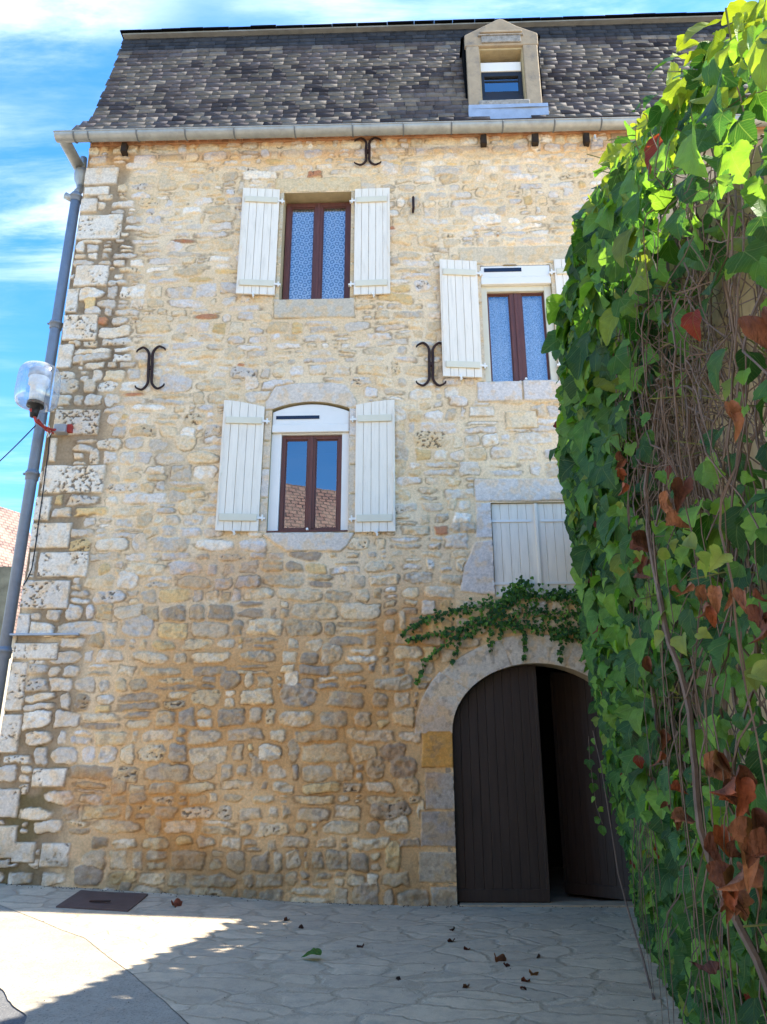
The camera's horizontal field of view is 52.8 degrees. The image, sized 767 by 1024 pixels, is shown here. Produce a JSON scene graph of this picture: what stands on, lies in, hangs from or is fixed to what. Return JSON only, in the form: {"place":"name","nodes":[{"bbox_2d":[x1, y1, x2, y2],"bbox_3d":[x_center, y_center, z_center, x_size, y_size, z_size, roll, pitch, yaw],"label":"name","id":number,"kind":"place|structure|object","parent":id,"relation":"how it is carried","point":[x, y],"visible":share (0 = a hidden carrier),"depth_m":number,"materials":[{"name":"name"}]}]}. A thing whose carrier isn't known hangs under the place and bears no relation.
{"place":"outdoors","nodes":[
{"label":"outdoors","id":0,"kind":"place"},
{"bbox_2d":[0,988,26,1023],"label":"asphalt","id":1,"kind":"structure","parent":0,"point":[10,1013],"depth_m":5.23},
{"bbox_2d":[0,905,186,1023],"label":"concrete strip","id":2,"kind":"object","parent":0,"point":[59,971],"visible":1,"depth_m":5.97,"materials":[{"name":"grey concrete"}]},
{"bbox_2d":[0,867,688,1023],"bbox_3d":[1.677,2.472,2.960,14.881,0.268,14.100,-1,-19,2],"label":"paving","id":3,"kind":"structure","parent":0,"point":[202,965],"depth_m":6.72,"materials":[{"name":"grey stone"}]},
{"bbox_2d":[0,566,11,634],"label":"boundary wall","id":4,"kind":"structure","parent":3,"relation":"on","point":[5,571],"depth_m":18.30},
{"bbox_2d":[0,507,30,732],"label":"neighbour house","id":5,"kind":"structure","parent":3,"relation":"on","point":[9,520],"depth_m":33.58,"materials":[{"name":"ceramic"}]},
{"bbox_2d":[56,890,147,911],"bbox_3d":[-3.301,4.578,9.106,0.917,0.116,0.922,-1,-19,2],"label":"cover plate","id":6,"kind":"object","parent":3,"relation":"on","point":[104,901],"visible":1,"depth_m":9.03,"materials":[{"name":"metal"}]},
{"bbox_2d":[171,898,182,907],"bbox_3d":[-2.415,4.637,8.960,0.096,0.286,0.161,-8,-20,21],"label":"fallen leaf","id":7,"kind":"object","parent":3,"relation":"on","point":[177,902],"visible":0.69,"depth_m":9.02,"materials":[{"name":"red plant"}]},
{"bbox_2d":[302,948,321,956],"bbox_3d":[-0.609,3.840,6.723,0.147,0.064,0.172,16,-25,-39],"label":"fallen leaf","id":8,"kind":"object","parent":3,"relation":"on","point":[316,951],"visible":1,"depth_m":6.75,"materials":[{"name":"green plant"}]},
{"bbox_2d":[3,883,656,1021],"bbox_3d":[-1.164,3.952,7.290,8.342,0.266,4.954,-1,-19,2],"label":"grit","id":9,"kind":"object","parent":3,"relation":"on","point":[268,900],"visible":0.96,"depth_m":9.52,"materials":[{"name":"gravel"}]},
{"bbox_2d":[0,11,766,906],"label":"stone house","id":10,"kind":"structure","parent":3,"relation":"on","point":[300,471],"depth_m":11.46,"materials":[{"name":"stone"}]},
{"bbox_2d":[23,434,51,585],"bbox_3d":[-5.075,-0.092,11.373,0.109,2.411,0.016,-1,-19,2],"label":"cable","id":11,"kind":"object","parent":10,"relation":"attached to","point":[39,512],"visible":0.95,"depth_m":11.33,"materials":[{"name":"black plastic"}]},
{"bbox_2d":[14,361,73,436],"bbox_3d":[-5.048,-1.629,11.440,0.627,0.964,0.923,-1,-19,2],"label":"street lamp","id":12,"kind":"object","parent":10,"relation":"attached to","point":[39,377],"visible":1,"depth_m":11.27,"materials":[{"name":"white glass"}]},
{"bbox_2d":[0,425,35,460],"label":"overhead wire","id":13,"kind":"object","parent":12,"relation":"attached to","point":[18,442],"visible":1,"depth_m":11.30,"materials":[{"name":"black plastic"}]},
{"bbox_2d":[266,404,349,532],"bbox_3d":[-1.100,-0.655,11.557,1.178,2.053,0.223,-1,-19,2],"label":"window","id":14,"kind":"structure","parent":10,"relation":"in","point":[311,424],"depth_m":11.60,"materials":[{"name":"white paint"}]},
{"bbox_2d":[282,202,350,299],"bbox_3d":[-1.102,-4.315,12.977,1.110,2.060,0.130,-1,-19,2],"label":"window","id":15,"kind":"structure","parent":10,"relation":"in","point":[318,235],"depth_m":13.02,"materials":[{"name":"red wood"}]},
{"bbox_2d":[400,563,581,684],"bbox_3d":[1.689,1.333,10.619,2.942,2.053,0.108,-1,-19,2],"label":"ivy","id":16,"kind":"object","parent":10,"relation":"attached to","point":[519,592],"visible":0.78,"depth_m":10.57,"materials":[{"name":"green plant"}]},
{"bbox_2d":[452,665,549,902],"bbox_3d":[1.495,3.484,10.112,1.160,2.918,0.086,-1,-19,2],"label":"garage door leaf","id":17,"kind":"structure","parent":10,"relation":"in","point":[502,835],"depth_m":10.04,"materials":[{"name":"brown paint"}]},
{"bbox_2d":[480,265,557,381],"bbox_3d":[2.125,-2.958,12.249,1.116,2.080,0.247,-1,-19,2],"label":"window","id":18,"kind":"structure","parent":10,"relation":"in","point":[516,327],"depth_m":12.33,"materials":[{"name":"red wood"}]},
{"bbox_2d":[550,672,631,900],"bbox_3d":[2.827,3.596,10.449,0.071,2.917,1.105,17,-25,-41],"label":"garage door leaf","id":19,"kind":"structure","parent":10,"relation":"in","point":[588,856],"depth_m":10.48,"materials":[{"name":"brown paint"}]},
{"bbox_2d":[494,953,505,961],"bbox_3d":[0.999,3.922,6.669,0.122,0.228,0.083,9,-21,-25],"label":"fallen leaf","id":20,"kind":"object","parent":3,"relation":"on","point":[501,957],"visible":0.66,"depth_m":6.70,"materials":[{"name":"brown plant"}]},
{"bbox_2d":[521,976,529,981],"bbox_3d":[1.102,3.664,6.006,0.083,0.107,0.062,-1,-19,2],"label":"fallen leaf","id":21,"kind":"object","parent":3,"relation":"on","point":[523,979],"visible":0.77,"depth_m":6.01,"materials":[{"name":"brown plant"}]},
{"bbox_2d":[529,969,538,975],"bbox_3d":[1.199,3.731,6.204,0.092,0.108,0.072,18,-26,-42],"label":"fallen leaf","id":22,"kind":"object","parent":3,"relation":"on","point":[532,973],"visible":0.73,"depth_m":6.21,"materials":[{"name":"brown plant"}]},
{"bbox_2d":[630,143,766,797],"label":"vine stems","id":23,"kind":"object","parent":3,"relation":"on","point":[747,309],"depth_m":3.51,"materials":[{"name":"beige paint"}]},
{"bbox_2d":[541,0,766,1023],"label":"creeper","id":24,"kind":"object","parent":23,"relation":"attached to","point":[695,850],"visible":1,"depth_m":3.12,"materials":[{"name":"green plant"}]},
{"bbox_2d":[0,0,764,533],"label":"sky","id":25,"kind":"structure","parent":0,"point":[58,58],"materials":[{"name":"blue"}]}
]}

